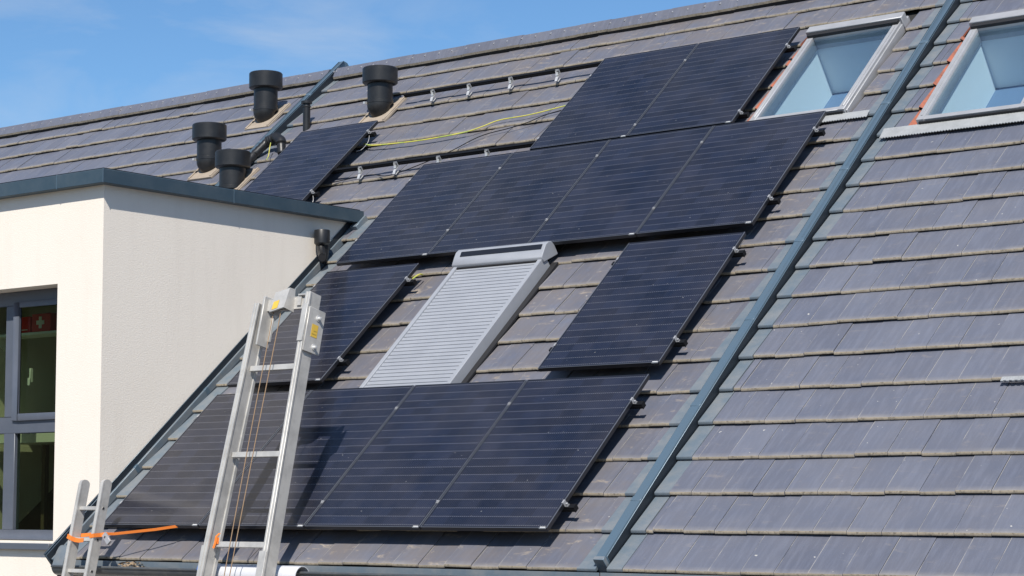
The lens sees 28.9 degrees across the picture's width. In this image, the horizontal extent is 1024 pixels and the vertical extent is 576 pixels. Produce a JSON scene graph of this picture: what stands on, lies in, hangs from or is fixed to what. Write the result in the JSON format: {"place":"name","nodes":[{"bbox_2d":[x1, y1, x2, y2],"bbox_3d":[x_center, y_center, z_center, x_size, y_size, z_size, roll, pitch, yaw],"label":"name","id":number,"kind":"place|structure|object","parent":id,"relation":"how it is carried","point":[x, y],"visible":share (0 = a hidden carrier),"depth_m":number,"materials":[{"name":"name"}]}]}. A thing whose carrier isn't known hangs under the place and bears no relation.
{"place":"outdoors","nodes":[
{"label":"outdoors","id":0,"kind":"place"},
{"bbox_2d":[0,69,334,185],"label":"terraced house","id":1,"kind":"structure","parent":0,"point":[185,137],"depth_m":25.05,"materials":[{"name":"tile"}]},
{"bbox_2d":[0,0,717,127],"label":"sky","id":2,"kind":"structure","parent":0,"point":[59,58],"materials":[{"name":"blue"}]},
{"bbox_2d":[600,0,1023,575],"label":"terraced house","id":3,"kind":"structure","parent":0,"point":[863,414],"depth_m":13.99,"materials":[{"name":"tile"}]},
{"bbox_2d":[879,9,1023,138],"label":"roof window","id":4,"kind":"structure","parent":3,"relation":"in","point":[982,84],"depth_m":17.61,"materials":[{"name":"grey metal"}]},
{"label":"ground","id":5,"kind":"structure","parent":0,"visible":0},
{"bbox_2d":[61,479,111,575],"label":"ladder","id":6,"kind":"object","parent":5,"relation":"on","point":[99,508],"visible":1,"depth_m":16.18,"materials":[{"name":"metal"}]},
{"bbox_2d":[67,525,176,544],"bbox_3d":[-2.885,1.932,16.004,1.594,0.278,0.203,-2,-6,17],"label":"ratchet strap","id":7,"kind":"object","parent":6,"relation":"attached to","point":[106,538],"visible":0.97,"depth_m":16.07,"materials":[{"name":"orange fabric"}]},
{"bbox_2d":[196,288,325,575],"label":"hoist ladder","id":8,"kind":"object","parent":5,"relation":"on","point":[311,323],"visible":1,"depth_m":15.25,"materials":[{"name":"metal"}]},
{"bbox_2d":[212,533,220,548],"bbox_3d":[-2.252,1.930,15.158,0.046,0.116,0.056,-5,-7,37],"label":"strap end","id":9,"kind":"object","parent":8,"relation":"attached to","point":[216,540],"visible":1,"depth_m":15.15,"materials":[{"name":"orange fabric"}]},
{"bbox_2d":[0,0,960,575],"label":"terraced house","id":10,"kind":"structure","parent":5,"relation":"on","point":[150,290],"depth_m":17.73,"materials":[{"name":"tile"}]},
{"bbox_2d":[0,433,54,540],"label":"table","id":11,"kind":"object","parent":10,"relation":"in","point":[45,440],"visible":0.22,"depth_m":19.33,"materials":[{"name":"white paint"}]},
{"bbox_2d":[0,330,56,351],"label":"shelf","id":12,"kind":"object","parent":10,"relation":"attached to","point":[29,335],"visible":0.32,"depth_m":18.86,"materials":[{"name":"green paint"}]},
{"bbox_2d":[21,316,31,332],"bbox_3d":[-4.613,0.360,18.945,0.230,0.155,0.154,-5,-7,37],"label":"storage box","id":13,"kind":"object","parent":12,"relation":"on","point":[26,324],"visible":0.43,"depth_m":18.85,"materials":[{"name":"red"}]},
{"bbox_2d":[32,313,56,331],"bbox_3d":[-4.396,0.333,18.787,0.270,0.175,0.166,-5,-7,37],"label":"first aid box","id":14,"kind":"object","parent":12,"relation":"on","point":[41,322],"visible":0.81,"depth_m":18.70,"materials":[{"name":"red plastic"}]},
{"bbox_2d":[0,288,57,549],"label":"window","id":15,"kind":"structure","parent":10,"relation":"in","point":[13,423],"depth_m":18.24,"materials":[{"name":"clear glass"}]},
{"bbox_2d":[118,561,143,566],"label":"dry leaves","id":16,"kind":"object","parent":10,"relation":"on","point":[127,564],"visible":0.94,"depth_m":16.05,"materials":[{"name":"brown plant"}]},
{"bbox_2d":[215,564,308,575],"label":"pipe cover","id":17,"kind":"object","parent":10,"relation":"on","point":[242,570],"visible":0.76,"depth_m":15.08,"materials":[{"name":"white plastic"}]},
{"bbox_2d":[308,189,320,197],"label":"mounting rail","id":18,"kind":"object","parent":10,"relation":"attached to","point":[315,194],"visible":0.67,"depth_m":20.85,"materials":[{"name":"black"}]},
{"bbox_2d":[290,129,376,142],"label":"mounting rail","id":19,"kind":"object","parent":10,"relation":"attached to","point":[372,134],"visible":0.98,"depth_m":21.64,"materials":[{"name":"black"}]},
{"bbox_2d":[337,356,349,365],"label":"mounting rail","id":20,"kind":"object","parent":10,"relation":"attached to","point":[345,362],"visible":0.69,"depth_m":17.29,"materials":[{"name":"black"}]},
{"bbox_2d":[227,263,419,386],"bbox_3d":[-1.700,0.331,18.023,1.136,0.037,1.736,-5,33,37],"label":"solar panel","id":21,"kind":"object","parent":20,"relation":"attached to","point":[354,303],"visible":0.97,"depth_m":18.00,"materials":[{"name":"black"}]},
{"bbox_2d":[116,500,578,512],"bbox_3d":[-1.442,1.685,15.346,4.730,0.091,0.086,-5,-7,37],"label":"mounting rail","id":22,"kind":"object","parent":10,"relation":"attached to","point":[571,507],"visible":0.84,"depth_m":13.95,"materials":[{"name":"black"}]},
{"bbox_2d":[104,390,310,527],"bbox_3d":[-2.560,1.434,16.768,1.136,0.037,1.736,-5,33,37],"label":"solar panel","id":23,"kind":"object","parent":22,"relation":"attached to","point":[176,485],"visible":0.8,"depth_m":16.70,"materials":[{"name":"black glass"}]},
{"bbox_2d":[199,385,413,528],"bbox_3d":[-1.645,1.358,16.079,1.136,0.037,1.736,-5,33,37],"label":"solar panel","id":24,"kind":"object","parent":22,"relation":"attached to","point":[339,429],"visible":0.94,"depth_m":16.04,"materials":[{"name":"black"}]},
{"bbox_2d":[305,380,526,529],"bbox_3d":[-0.729,1.282,15.390,1.136,0.037,1.736,-5,33,37],"label":"solar panel","id":25,"kind":"object","parent":22,"relation":"attached to","point":[408,465],"visible":1,"depth_m":15.33,"materials":[{"name":"black"}]},
{"bbox_2d":[421,374,649,531],"bbox_3d":[0.186,1.206,14.701,1.136,0.037,1.736,-5,33,37],"label":"solar panel","id":26,"kind":"object","parent":22,"relation":"attached to","point":[531,461],"visible":1,"depth_m":14.63,"materials":[{"name":"black"}]},
{"bbox_2d":[313,276,416,286],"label":"mounting rail","id":27,"kind":"object","parent":10,"relation":"attached to","point":[409,282],"visible":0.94,"depth_m":18.09,"materials":[{"name":"black"}]},
{"bbox_2d":[195,397,645,418],"bbox_3d":[-0.916,1.008,16.119,4.730,0.091,0.086,-5,-7,37],"label":"mounting rail","id":28,"kind":"object","parent":10,"relation":"attached to","point":[638,404],"visible":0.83,"depth_m":14.72,"materials":[{"name":"black"}]},
{"bbox_2d":[331,110,560,182],"bbox_3d":[-0.632,-1.499,20.557,2.893,0.633,0.232,-3,-6,22],"label":"power cable","id":29,"kind":"object","parent":10,"relation":"attached to","point":[451,150],"visible":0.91,"depth_m":20.54,"materials":[{"name":"black plastic"}]},
{"bbox_2d":[363,105,564,145],"bbox_3d":[-0.465,-1.710,20.855,2.870,0.241,0.169,-4,-7,33],"label":"earth cable","id":30,"kind":"object","parent":10,"relation":"on","point":[461,132],"visible":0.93,"depth_m":20.81,"materials":[{"name":"yellow plastic"}]},
{"bbox_2d":[404,61,601,101],"bbox_3d":[-0.118,-2.198,21.409,2.740,0.160,0.093,-5,-7,37],"label":"mounting rail","id":31,"kind":"object","parent":10,"relation":"attached to","point":[510,79],"visible":1,"depth_m":21.39,"materials":[{"name":"black"}]},
{"bbox_2d":[331,109,749,179],"bbox_3d":[0.097,-1.376,19.676,5.152,0.192,0.100,-5,-7,37],"label":"mounting rail","id":32,"kind":"object","parent":10,"relation":"attached to","point":[440,157],"visible":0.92,"depth_m":20.30,"materials":[{"name":"black"}]},
{"bbox_2d":[244,120,378,200],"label":"solar panel","id":33,"kind":"object","parent":32,"relation":"attached to","point":[301,165],"visible":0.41,"depth_m":21.63,"materials":[{"name":"black"}]},
{"bbox_2d":[530,43,697,149],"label":"solar panel","id":34,"kind":"object","parent":32,"relation":"attached to","point":[614,97],"visible":1,"depth_m":19.61,"materials":[{"name":"black"}]},
{"bbox_2d":[627,26,800,136],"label":"solar panel","id":35,"kind":"object","parent":32,"relation":"attached to","point":[716,82],"visible":1,"depth_m":18.91,"materials":[{"name":"black"}]},
{"bbox_2d":[355,194,780,240],"bbox_3d":[0.332,-0.582,17.920,4.725,0.091,0.086,-5,-7,37],"label":"mounting rail","id":36,"kind":"object","parent":10,"relation":"attached to","point":[774,201],"visible":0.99,"depth_m":16.53,"materials":[{"name":"black"}]},
{"bbox_2d":[336,153,512,265],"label":"solar panel","id":37,"kind":"object","parent":36,"relation":"attached to","point":[420,214],"visible":1,"depth_m":19.21,"materials":[{"name":"black"}]},
{"bbox_2d":[529,126,713,244],"bbox_3d":[0.998,-0.921,17.891,1.136,0.037,1.736,-5,33,37],"label":"solar panel","id":38,"kind":"object","parent":36,"relation":"attached to","point":[620,188],"visible":0.98,"depth_m":17.84,"materials":[{"name":"black"}]},
{"bbox_2d":[636,111,826,236],"bbox_3d":[1.913,-0.997,17.202,1.136,0.037,1.736,-5,33,37],"label":"solar panel","id":39,"kind":"object","parent":36,"relation":"attached to","point":[731,175],"visible":1,"depth_m":17.14,"materials":[{"name":"black"}]},
{"bbox_2d":[405,127,825,184],"bbox_3d":[0.816,-1.205,18.632,4.725,0.091,0.086,-5,-7,37],"label":"mounting rail","id":40,"kind":"object","parent":10,"relation":"attached to","point":[817,133],"visible":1,"depth_m":17.24,"materials":[{"name":"black"}]},
{"bbox_2d":[429,140,609,256],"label":"solar panel","id":41,"kind":"object","parent":40,"relation":"attached to","point":[520,197],"visible":0.97,"depth_m":18.54,"materials":[{"name":"black"}]},
{"bbox_2d":[549,336,687,351],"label":"mounting rail","id":42,"kind":"object","parent":10,"relation":"attached to","point":[682,343],"visible":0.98,"depth_m":15.22,"materials":[{"name":"black"}]},
{"bbox_2d":[538,232,745,371],"bbox_3d":[1.057,0.102,15.949,1.136,0.037,1.736,-5,33,37],"label":"solar panel","id":43,"kind":"object","parent":42,"relation":"attached to","point":[642,304],"visible":1,"depth_m":15.88,"materials":[{"name":"black"}]},
{"bbox_2d":[611,247,745,264],"bbox_3d":[1.358,-0.251,16.382,1.280,0.091,0.086,-5,-7,37],"label":"mounting rail","id":44,"kind":"object","parent":10,"relation":"attached to","point":[739,253],"visible":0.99,"depth_m":16.02,"materials":[{"name":"silver metal"}]},
{"bbox_2d":[585,43,796,80],"bbox_3d":[1.732,-2.219,19.672,2.428,0.091,0.086,-5,-7,37],"label":"mounting rail","id":45,"kind":"object","parent":10,"relation":"attached to","point":[791,48],"visible":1,"depth_m":18.97,"materials":[{"name":"black"}]},
{"bbox_2d":[749,12,910,122],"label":"roof window","id":46,"kind":"structure","parent":10,"relation":"in","point":[831,72],"depth_m":18.84,"materials":[{"name":"grey metal"}]}
]}

